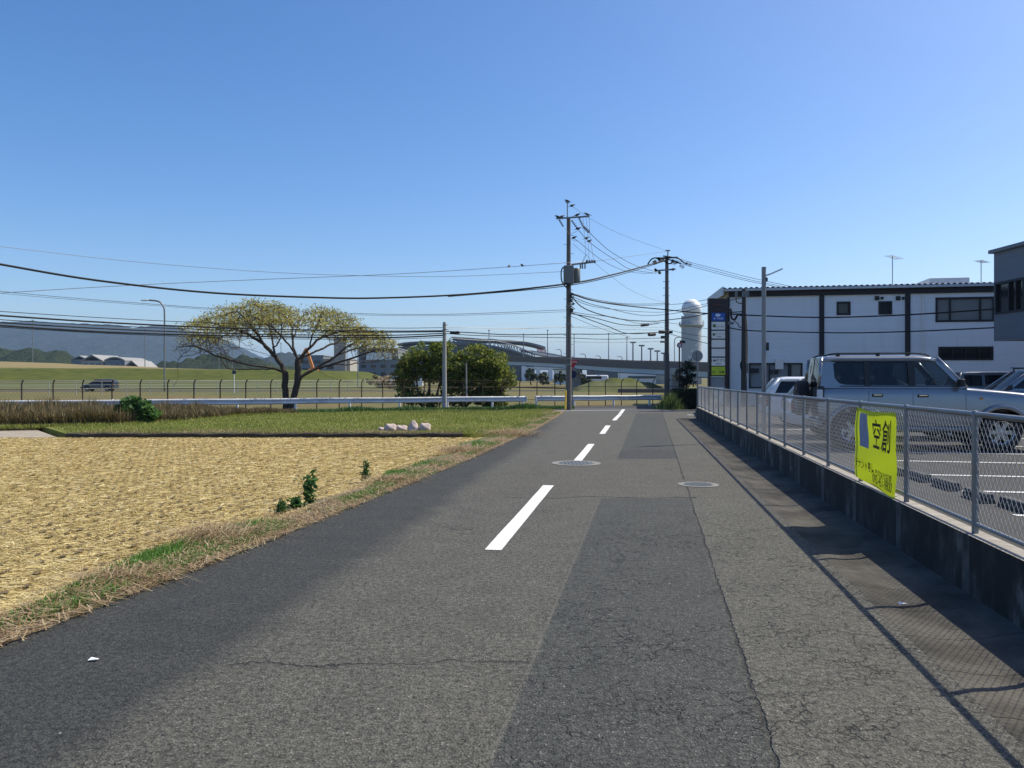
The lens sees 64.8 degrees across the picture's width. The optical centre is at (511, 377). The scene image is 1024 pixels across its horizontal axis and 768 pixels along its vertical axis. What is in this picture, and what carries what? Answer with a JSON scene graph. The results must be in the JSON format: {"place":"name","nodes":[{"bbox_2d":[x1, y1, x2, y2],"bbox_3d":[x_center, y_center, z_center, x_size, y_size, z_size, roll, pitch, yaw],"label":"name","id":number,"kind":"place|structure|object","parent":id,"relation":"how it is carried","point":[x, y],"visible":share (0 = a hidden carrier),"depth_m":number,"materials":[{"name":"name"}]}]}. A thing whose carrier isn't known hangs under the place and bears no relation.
{"place":"outdoors","nodes":[
{"label":"outdoors","id":0,"kind":"place"},
{"bbox_2d":[0,428,55,438],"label":"concrete path","id":1,"kind":"structure","parent":0,"point":[25,433],"depth_m":24.52,"materials":[{"name":"white concrete"}]},
{"bbox_2d":[0,347,73,363],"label":"wooded hill","id":2,"kind":"structure","parent":0,"point":[39,356],"depth_m":604.68,"materials":[{"name":"green plant"}]},
{"bbox_2d":[80,355,118,364],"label":"hangar","id":3,"kind":"structure","parent":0,"point":[94,360],"depth_m":400.00,"materials":[{"name":"grey metal"}]},
{"bbox_2d":[104,357,147,365],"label":"hangar","id":4,"kind":"structure","parent":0,"point":[117,361],"depth_m":400.00,"materials":[{"name":"grey metal"}]},
{"bbox_2d":[0,321,262,364],"bbox_3d":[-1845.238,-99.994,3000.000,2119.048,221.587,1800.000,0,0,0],"label":"mountains","id":5,"kind":"structure","parent":0,"point":[149,347],"depth_m":2603.44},
{"bbox_2d":[125,360,157,367],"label":"hangar","id":6,"kind":"structure","parent":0,"point":[140,363],"depth_m":396.27,"materials":[{"name":"grey metal"}]},
{"bbox_2d":[0,361,379,389],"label":"grass embankment","id":7,"kind":"structure","parent":0,"point":[21,371],"depth_m":157.89,"materials":[{"name":"green plant"}]},
{"bbox_2d":[299,355,332,370],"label":"office building","id":8,"kind":"structure","parent":7,"relation":"on","point":[317,360],"depth_m":340.00,"materials":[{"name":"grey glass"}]},
{"bbox_2d":[322,338,356,370],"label":"office building","id":9,"kind":"structure","parent":7,"relation":"on","point":[337,350],"depth_m":298.30,"materials":[{"name":"grey concrete"}]},
{"bbox_2d":[358,348,407,376],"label":"office building","id":10,"kind":"structure","parent":7,"relation":"on","point":[380,368],"depth_m":330.00,"materials":[{"name":"grey concrete"}]},
{"bbox_2d":[156,353,294,369],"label":"wooded hill","id":11,"kind":"structure","parent":0,"point":[210,361],"depth_m":550.16,"materials":[{"name":"green plant"}]},
{"bbox_2d":[0,437,470,601],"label":"rice field","id":12,"kind":"structure","parent":0,"point":[187,482],"depth_m":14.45,"materials":[{"name":"plant"}]},
{"bbox_2d":[0,437,482,617],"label":"straw","id":13,"kind":"object","parent":12,"relation":"on","point":[10,597],"visible":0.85,"depth_m":12.43,"materials":[{"name":"beige plant"}]},
{"bbox_2d":[359,459,370,481],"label":"weed","id":14,"kind":"object","parent":13,"relation":"on","point":[366,471],"visible":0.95,"depth_m":12.99,"materials":[{"name":"green plant"}]},
{"bbox_2d":[65,432,462,438],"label":"field kerb","id":15,"kind":"structure","parent":12,"relation":"on","point":[260,435],"depth_m":22.91,"materials":[{"name":"grey concrete"}]},
{"bbox_2d":[2,293,548,315],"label":"overhead cable","id":16,"kind":"object","parent":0,"point":[258,311],"visible":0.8,"depth_m":60.99,"materials":[{"name":"black rubber"}]},
{"bbox_2d":[1,291,555,314],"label":"overhead cable","id":17,"kind":"object","parent":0,"point":[292,311],"visible":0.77,"depth_m":59.99,"materials":[{"name":"black rubber"}]},
{"bbox_2d":[262,352,300,366],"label":"hill","id":18,"kind":"structure","parent":0,"point":[287,358],"depth_m":1424.09,"materials":[{"name":"green plant"}]},
{"bbox_2d":[0,410,563,647],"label":"verge","id":19,"kind":"structure","parent":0,"point":[485,439],"depth_m":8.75,"materials":[{"name":"plant"}]},
{"bbox_2d":[20,554,217,600],"bbox_3d":[-3.101,1.557,6.435,1.463,0.146,1.521,0,0,0],"label":"grass tuft","id":20,"kind":"object","parent":19,"relation":"on","point":[110,574],"visible":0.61,"depth_m":6.35,"materials":[{"name":"beige plant"}]},
{"bbox_2d":[124,513,298,553],"bbox_3d":[-2.921,1.532,8.209,1.956,0.195,1.847,0,0,-30],"label":"grass tuft","id":21,"kind":"object","parent":19,"relation":"on","point":[216,531],"visible":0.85,"depth_m":8.05,"materials":[{"name":"beige plant"}]},
{"bbox_2d":[273,498,291,514],"bbox_3d":[-2.764,1.603,9.705,0.274,0.297,0.245,0,0,-13],"label":"weed","id":22,"kind":"object","parent":19,"relation":"on","point":[282,506],"visible":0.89,"depth_m":9.68,"materials":[{"name":"green plant"}]},
{"bbox_2d":[286,496,305,510],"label":"weed","id":23,"kind":"object","parent":19,"relation":"on","point":[295,501],"visible":0.81,"depth_m":10.00,"materials":[{"name":"green plant"}]},
{"bbox_2d":[295,469,318,504],"bbox_3d":[-2.625,1.450,10.402,0.295,0.540,0.276,0,0,40],"label":"weed","id":24,"kind":"object","parent":19,"relation":"on","point":[309,490],"visible":0.95,"depth_m":10.39,"materials":[{"name":"green plant"}]},
{"bbox_2d":[342,472,424,485],"bbox_3d":[-1.921,1.543,12.426,1.841,0.175,1.788,0,0,0],"label":"grass tuft","id":25,"kind":"object","parent":19,"relation":"on","point":[388,478],"visible":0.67,"depth_m":12.34,"materials":[{"name":"plant"}]},
{"bbox_2d":[410,441,493,454],"bbox_3d":[-1.052,1.515,17.585,2.514,0.230,2.481,0,0,0],"label":"grass tuft","id":26,"kind":"object","parent":19,"relation":"on","point":[458,448],"visible":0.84,"depth_m":17.44,"materials":[{"name":"beige plant"}]},
{"bbox_2d":[472,426,557,438],"bbox_3d":[-0.041,1.471,22.360,3.092,0.318,3.142,0,0,-42],"label":"grass tuft","id":27,"kind":"object","parent":19,"relation":"on","point":[513,432],"visible":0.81,"depth_m":22.29,"materials":[{"name":"green plant"}]},
{"bbox_2d":[0,390,564,390],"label":"airport road","id":28,"kind":"structure","parent":0,"point":[251,390],"depth_m":118.78,"materials":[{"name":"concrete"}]},
{"bbox_2d":[80,379,118,390],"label":"moving car","id":29,"kind":"object","parent":28,"relation":"on","point":[89,385],"visible":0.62,"depth_m":111.26,"materials":[{"name":"paint"}]},
{"bbox_2d":[35,408,554,437],"bbox_3d":[-14.082,1.752,31.780,31.836,0.305,17.560,0,0,0],"label":"grass plot","id":30,"kind":"object","parent":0,"point":[55,431],"depth_m":26.94,"materials":[{"name":"green plant"}]},
{"bbox_2d":[112,395,161,421],"bbox_3d":[-13.102,1.120,28.230,1.579,1.077,1.153,0,0,-14],"label":"shrub","id":31,"kind":"object","parent":30,"relation":"on","point":[144,406],"visible":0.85,"depth_m":27.98,"materials":[{"name":"green plant"}]},
{"bbox_2d":[0,411,285,428],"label":"dry grass","id":32,"kind":"structure","parent":30,"relation":"on","point":[19,426],"depth_m":26.55,"materials":[{"name":"green plant"}]},
{"bbox_2d":[0,395,301,428],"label":"dry weeds","id":33,"kind":"object","parent":30,"relation":"on","point":[49,412],"visible":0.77,"depth_m":28.21,"materials":[{"name":"brown plant"}]},
{"bbox_2d":[78,427,463,433],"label":"dry grass","id":34,"kind":"structure","parent":30,"relation":"on","point":[345,431],"depth_m":23.18,"materials":[{"name":"plant"}]},
{"bbox_2d":[0,378,717,409],"bbox_3d":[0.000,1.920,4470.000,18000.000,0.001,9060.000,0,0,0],"label":"ground","id":35,"kind":"structure","parent":0,"point":[71,395],"depth_m":86.50,"materials":[{"name":"green plant"}]},
{"bbox_2d":[140,299,164,390],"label":"street lamp","id":36,"kind":"object","parent":35,"relation":"on","point":[164,332],"visible":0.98,"depth_m":95.92,"materials":[{"name":"metal"}]},
{"bbox_2d":[0,380,395,395],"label":"wire fence","id":37,"kind":"object","parent":35,"relation":"on","point":[313,383],"visible":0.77,"depth_m":93.22,"materials":[{"name":"grey metal"}]},
{"bbox_2d":[3,396,526,408],"bbox_3d":[-11.392,1.445,39.109,26.078,0.910,0.228,0,0,-21],"label":"guardrail","id":38,"kind":"object","parent":35,"relation":"on","point":[237,402],"visible":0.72,"depth_m":39.92,"materials":[{"name":"metal"}]},
{"bbox_2d":[164,297,405,408],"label":"spreading tree","id":39,"kind":"object","parent":35,"relation":"on","point":[268,313],"visible":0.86,"depth_m":41.45,"materials":[{"name":"green plant"}]},
{"bbox_2d":[0,379,683,408],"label":"chain link fence","id":40,"kind":"object","parent":35,"relation":"on","point":[245,388],"visible":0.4,"depth_m":45.73,"materials":[{"name":"grey metal"}]},
{"bbox_2d":[373,375,396,388],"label":"shrub","id":41,"kind":"object","parent":35,"relation":"on","point":[379,383],"visible":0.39,"depth_m":139.49,"materials":[{"name":"green plant"}]},
{"bbox_2d":[387,339,475,407],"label":"broadleaf tree","id":42,"kind":"object","parent":35,"relation":"on","point":[409,364],"visible":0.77,"depth_m":49.65,"materials":[{"name":"green plant"}]},
{"bbox_2d":[397,337,565,379],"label":"airport terminal","id":43,"kind":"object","parent":35,"relation":"on","point":[460,343],"visible":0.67,"depth_m":430.00,"materials":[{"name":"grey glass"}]},
{"bbox_2d":[455,343,518,407],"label":"broadleaf tree","id":44,"kind":"object","parent":35,"relation":"on","point":[487,363],"visible":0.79,"depth_m":49.44,"materials":[{"name":"green plant"}]},
{"bbox_2d":[433,356,711,388],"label":"viaduct","id":45,"kind":"object","parent":35,"relation":"on","point":[630,366],"visible":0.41,"depth_m":128.08,"materials":[{"name":"concrete"}]},
{"bbox_2d":[556,201,595,409],"bbox_3d":[3.146,-3.422,39.882,1.943,10.644,0.836,0,0,0],"label":"utility pole","id":46,"kind":"object","parent":35,"relation":"on","point":[571,274],"visible":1,"depth_m":39.88,"materials":[{"name":"concrete"}]},
{"bbox_2d":[0,246,562,276],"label":"overhead cable","id":47,"kind":"object","parent":46,"relation":"attached to","point":[278,272],"visible":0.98,"depth_m":37.07,"materials":[{"name":"black rubber"}]},
{"bbox_2d":[0,259,665,298],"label":"overhead cable","id":48,"kind":"object","parent":46,"relation":"attached to","point":[70,276],"visible":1,"depth_m":35.16,"materials":[{"name":"black rubber"}]},
{"bbox_2d":[5,251,665,292],"bbox_3d":[-1.841,-6.042,40.930,41.654,6.012,8.054,0,0,-42],"label":"overhead cable","id":49,"kind":"object","parent":46,"relation":"attached to","point":[309,277],"visible":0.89,"depth_m":36.74,"materials":[{"name":"black rubber"}]},
{"bbox_2d":[573,294,740,314],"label":"overhead cable","id":50,"kind":"object","parent":46,"relation":"attached to","point":[646,307],"visible":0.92,"depth_m":47.51,"materials":[{"name":"black rubber"}]},
{"bbox_2d":[574,299,741,321],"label":"overhead cable","id":51,"kind":"object","parent":46,"relation":"attached to","point":[644,321],"visible":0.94,"depth_m":47.08,"materials":[{"name":"black rubber"}]},
{"bbox_2d":[535,395,661,406],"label":"guardrail","id":52,"kind":"object","parent":35,"relation":"on","point":[600,397],"visible":0.91,"depth_m":45.29,"materials":[{"name":"metal"}]},
{"bbox_2d":[573,378,663,391],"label":"grass mound","id":53,"kind":"object","parent":35,"relation":"on","point":[625,382],"depth_m":110.58,"materials":[{"name":"green plant"}]},
{"bbox_2d":[618,389,711,392],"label":"retaining wall","id":54,"kind":"structure","parent":35,"relation":"on","point":[642,390],"depth_m":102.80,"materials":[{"name":"concrete"}]},
{"bbox_2d":[647,250,690,395],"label":"utility pole","id":55,"kind":"object","parent":35,"relation":"on","point":[666,337],"visible":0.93,"depth_m":57.87,"materials":[{"name":"concrete"}]},
{"bbox_2d":[448,261,663,296],"bbox_3d":[5.513,-6.075,46.735,3.887,4.561,24.138,0,0,35],"label":"overhead cable","id":56,"kind":"object","parent":55,"relation":"attached to","point":[550,287],"visible":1,"depth_m":39.02,"materials":[{"name":"black rubber"}]},
{"bbox_2d":[0,408,1023,767],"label":"road","id":57,"kind":"structure","parent":0,"point":[628,602],"depth_m":4.76,"materials":[{"name":"grey asphalt"}]},
{"bbox_2d":[485,485,553,549],"bbox_3d":[0.183,1.595,9.710,0.164,0.001,4.537,0,0,9],"label":"lane marking","id":58,"kind":"object","parent":57,"relation":"on","point":[506,533],"visible":1,"depth_m":8.94,"materials":[{"name":"paint"}]},
{"bbox_2d":[552,460,600,465],"bbox_3d":[1.194,1.591,15.045,0.920,0.017,0.920,0,0,0],"label":"manhole","id":59,"kind":"object","parent":57,"relation":"on","point":[576,463],"visible":1,"depth_m":14.94,"materials":[{"name":"metal"}]},
{"bbox_2d":[574,444,593,460],"bbox_3d":[1.580,1.595,17.400,0.164,0.001,4.054,0,0,9],"label":"lane marking","id":60,"kind":"object","parent":57,"relation":"on","point":[584,452],"visible":0.96,"depth_m":17.17,"materials":[{"name":"paint"}]},
{"bbox_2d":[653,389,685,409],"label":"weed clump","id":61,"kind":"object","parent":57,"relation":"on","point":[670,402],"visible":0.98,"depth_m":40.50,"materials":[{"name":"green plant"}]},
{"bbox_2d":[692,350,702,406],"bbox_3d":[7.273,0.318,31.611,0.430,2.765,0.082,0,0,0],"label":"road sign","id":62,"kind":"object","parent":57,"relation":"on","point":[697,355],"visible":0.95,"depth_m":31.64,"materials":[{"name":"metal"}]},
{"bbox_2d":[678,482,718,487],"bbox_3d":[2.780,1.591,12.036,0.600,0.017,0.600,0,0,0],"label":"manhole","id":63,"kind":"object","parent":57,"relation":"on","point":[698,484],"visible":1,"depth_m":11.96,"materials":[{"name":"metal"}]},
{"bbox_2d":[678,418,1023,745],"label":"gutter","id":64,"kind":"object","parent":57,"relation":"on","point":[975,651],"visible":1,"depth_m":5.96,"materials":[{"name":"concrete"}]},
{"bbox_2d":[0,0,1023,377],"label":"sky","id":65,"kind":"structure","parent":0,"point":[820,142],"materials":[{"name":"blue"}]},
{"bbox_2d":[320,404,722,412],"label":"cross road","id":66,"kind":"structure","parent":0,"point":[639,406],"depth_m":44.81,"materials":[{"name":"grey asphalt"}]},
{"bbox_2d":[296,402,574,412],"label":"weeds","id":67,"kind":"object","parent":66,"relation":"on","point":[350,408],"visible":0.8,"depth_m":38.87,"materials":[{"name":"green plant"}]},
{"bbox_2d":[442,322,447,407],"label":"concrete post","id":68,"kind":"object","parent":66,"relation":"on","point":[444,383],"visible":0.97,"depth_m":40.91,"materials":[{"name":"concrete"}]},
{"bbox_2d":[0,319,420,332],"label":"overhead cable","id":69,"kind":"object","parent":68,"relation":"attached to","point":[210,329],"visible":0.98,"depth_m":36.28,"materials":[{"name":"black rubber"}]},
{"bbox_2d":[0,315,442,331],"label":"overhead cable","id":70,"kind":"object","parent":68,"relation":"attached to","point":[216,327],"visible":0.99,"depth_m":36.34,"materials":[{"name":"black rubber"}]},
{"bbox_2d":[0,325,442,337],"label":"overhead cable","id":71,"kind":"object","parent":68,"relation":"attached to","point":[204,334],"visible":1,"depth_m":36.08,"materials":[{"name":"black rubber"}]},
{"bbox_2d":[0,322,442,335],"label":"overhead cable","id":72,"kind":"object","parent":68,"relation":"attached to","point":[209,332],"visible":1,"depth_m":36.23,"materials":[{"name":"black rubber"}]},
{"bbox_2d":[0,311,442,327],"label":"overhead cable","id":73,"kind":"object","parent":68,"relation":"attached to","point":[192,322],"visible":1,"depth_m":35.64,"materials":[{"name":"black rubber"}]},
{"bbox_2d":[2,327,442,339],"bbox_3d":[-12.418,-1.935,36.205,20.279,0.258,1.706,0,0,-33],"label":"overhead cable","id":74,"kind":"object","parent":68,"relation":"attached to","point":[215,337],"visible":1,"depth_m":36.52,"materials":[{"name":"black rubber"}]},
{"bbox_2d":[446,333,653,338],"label":"overhead cable","id":75,"kind":"object","parent":68,"relation":"attached to","point":[539,337],"visible":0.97,"depth_m":45.53,"materials":[{"name":"black rubber"}]},
{"bbox_2d":[446,331,665,334],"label":"overhead cable","id":76,"kind":"object","parent":68,"relation":"attached to","point":[542,334],"visible":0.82,"depth_m":45.36,"materials":[{"name":"black rubber"}]},
{"bbox_2d":[674,359,696,387],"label":"young tree","id":77,"kind":"object","parent":66,"relation":"on","point":[686,381],"visible":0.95,"depth_m":43.89,"materials":[{"name":"green plant"}]},
{"bbox_2d":[671,388,700,408],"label":"hedge","id":78,"kind":"object","parent":66,"relation":"on","point":[688,396],"visible":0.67,"depth_m":40.74,"materials":[{"name":"green plant"}]},
{"bbox_2d":[587,370,617,378],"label":"building","id":79,"kind":"structure","parent":0,"point":[609,374],"depth_m":326.00,"materials":[{"name":"grey concrete"}]},
{"bbox_2d":[618,373,655,383],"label":"building","id":80,"kind":"structure","parent":0,"point":[645,378],"depth_m":256.00,"materials":[{"name":"white concrete"}]},
{"bbox_2d":[679,299,703,361],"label":"radar tower","id":81,"kind":"structure","parent":0,"point":[689,348],"depth_m":296.98,"materials":[{"name":"white metal"}]},
{"bbox_2d":[695,405,1023,549],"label":"parking lot","id":82,"kind":"structure","parent":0,"point":[966,469],"depth_m":12.69,"materials":[{"name":"grey asphalt"}]},
{"bbox_2d":[707,298,727,406],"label":"sign tower","id":83,"kind":"structure","parent":82,"relation":"on","point":[717,336],"depth_m":39.17,"materials":[{"name":"brown"}]},
{"bbox_2d":[728,289,748,405],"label":"utility pole","id":84,"kind":"object","parent":82,"relation":"on","point":[744,353],"visible":0.99,"depth_m":40.40,"materials":[{"name":"concrete"}]},
{"bbox_2d":[727,327,994,332],"bbox_3d":[16.237,-2.305,36.589,1.405,0.582,14.215,0,0,-44],"label":"overhead cable","id":85,"kind":"object","parent":84,"relation":"attached to","point":[870,332],"visible":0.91,"depth_m":36.99,"materials":[{"name":"black rubber"}]},
{"bbox_2d":[744,308,998,317],"bbox_3d":[16.553,-2.982,36.164,1.295,0.432,13.166,0,0,-44],"label":"overhead cable","id":86,"kind":"object","parent":84,"relation":"attached to","point":[876,315],"visible":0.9,"depth_m":36.68,"materials":[{"name":"black rubber"}]},
{"bbox_2d":[761,267,782,434],"bbox_3d":[6.442,-0.660,19.983,0.507,4.180,0.113,0,0,5],"label":"lamp post","id":87,"kind":"object","parent":82,"relation":"on","point":[765,346],"visible":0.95,"depth_m":19.95,"materials":[{"name":"metal"}]},
{"bbox_2d":[755,377,804,426],"bbox_3d":[9.601,0.700,23.909,4.440,1.460,2.060,0,0,11],"label":"parked car","id":88,"kind":"object","parent":82,"relation":"on","point":[781,385],"visible":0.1,"depth_m":23.52,"materials":[{"name":"white paint"}]},
{"bbox_2d":[696,407,1023,633],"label":"wall","id":89,"kind":"structure","parent":82,"relation":"on","point":[986,569],"depth_m":7.04,"materials":[{"name":"concrete"}]},
{"bbox_2d":[698,385,1023,546],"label":"chain link fence","id":90,"kind":"object","parent":89,"relation":"on","point":[975,415],"visible":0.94,"depth_m":7.44,"materials":[{"name":"metal"}]},
{"bbox_2d":[855,407,902,498],"bbox_3d":[3.758,0.739,8.307,0.103,0.851,1.396,0,0,9],"label":"banner","id":91,"kind":"object","parent":90,"relation":"attached to","point":[875,452],"visible":1,"depth_m":8.20,"materials":[{"name":"yellow fabric"}]},
{"bbox_2d":[707,277,1023,406],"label":"office building","id":92,"kind":"structure","parent":82,"relation":"on","point":[789,354],"depth_m":41.66,"materials":[{"name":"white metal"}]},
{"bbox_2d":[749,363,789,387],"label":"window","id":93,"kind":"structure","parent":92,"relation":"in","point":[755,379],"depth_m":42.70,"materials":[{"name":"grey glass"}]},
{"bbox_2d":[790,363,802,376],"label":"window","id":94,"kind":"structure","parent":92,"relation":"in","point":[796,369],"depth_m":42.39,"materials":[{"name":"grey glass"}]},
{"bbox_2d":[837,301,850,314],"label":"window","id":95,"kind":"structure","parent":92,"relation":"in","point":[843,307],"depth_m":41.90,"materials":[{"name":"black glass"}]},
{"bbox_2d":[878,301,891,314],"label":"window","id":96,"kind":"structure","parent":92,"relation":"in","point":[884,307],"depth_m":41.51,"materials":[{"name":"black glass"}]},
{"bbox_2d":[935,296,993,321],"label":"window","id":97,"kind":"structure","parent":92,"relation":"in","point":[942,304],"depth_m":40.80,"materials":[{"name":"black glass"}]},
{"bbox_2d":[938,346,993,359],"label":"window","id":98,"kind":"structure","parent":92,"relation":"in","point":[980,352],"depth_m":40.75,"materials":[{"name":"black glass"}]},
{"bbox_2d":[779,378,955,440],"bbox_3d":[8.801,0.700,19.259,4.440,1.460,2.060,0,0,11],"label":"parked car","id":99,"kind":"object","parent":82,"relation":"on","point":[790,392],"visible":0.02,"depth_m":19.00,"materials":[{"name":"white paint"}]},
{"bbox_2d":[793,352,1023,451],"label":"parked car","id":100,"kind":"object","parent":82,"relation":"on","point":[905,379],"visible":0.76,"depth_m":15.84,"materials":[{"name":"silver metal"}]},
{"bbox_2d":[909,470,931,482],"bbox_3d":[5.693,1.375,11.261,0.145,0.110,0.597,0,0,7],"label":"wheel stop","id":101,"kind":"object","parent":82,"relation":"on","point":[920,475],"visible":0.56,"depth_m":11.10,"materials":[{"name":"grey concrete"}]},
{"bbox_2d":[931,477,962,491],"bbox_3d":[5.612,1.375,10.415,0.145,0.110,0.598,0,0,6],"label":"wheel stop","id":102,"kind":"object","parent":82,"relation":"on","point":[949,486],"visible":0.76,"depth_m":10.29,"materials":[{"name":"grey concrete"}]},
{"bbox_2d":[962,487,995,503],"bbox_3d":[5.458,1.375,9.434,0.145,0.110,0.597,0,0,8],"label":"wheel stop","id":103,"kind":"object","parent":82,"relation":"on","point":[985,498],"visible":0.49,"depth_m":9.21,"materials":[{"name":"grey concrete"}]},
{"bbox_2d":[954,371,1011,388],"bbox_3d":[20.376,0.585,33.005,4.590,1.690,2.100,0,0,12],"label":"parked car","id":104,"kind":"object","parent":82,"relation":"on","point":[978,379],"visible":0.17,"depth_m":32.57,"materials":[{"name":"grey paint"}]},
{"bbox_2d":[984,367,1023,392],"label":"parked car","id":105,"kind":"object","parent":82,"relation":"on","point":[1013,381],"visible":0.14,"depth_m":25.74,"materials":[{"name":"silver metal"}]},
{"bbox_2d":[988,241,1023,340],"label":"office building","id":106,"kind":"structure","parent":82,"relation":"on","point":[1009,290],"depth_m":31.97,"materials":[{"name":"metal"}]},
{"bbox_2d":[994,277,1023,314],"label":"window","id":107,"kind":"structure","parent":106,"relation":"in","point":[1008,294],"depth_m":31.97,"materials":[{"name":"black glass"}]},
{"bbox_2d":[998,496,1023,513],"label":"wheel stop","id":108,"kind":"object","parent":82,"relation":"on","point":[1018,505],"visible":0.71,"depth_m":8.73,"materials":[{"name":"grey concrete"}]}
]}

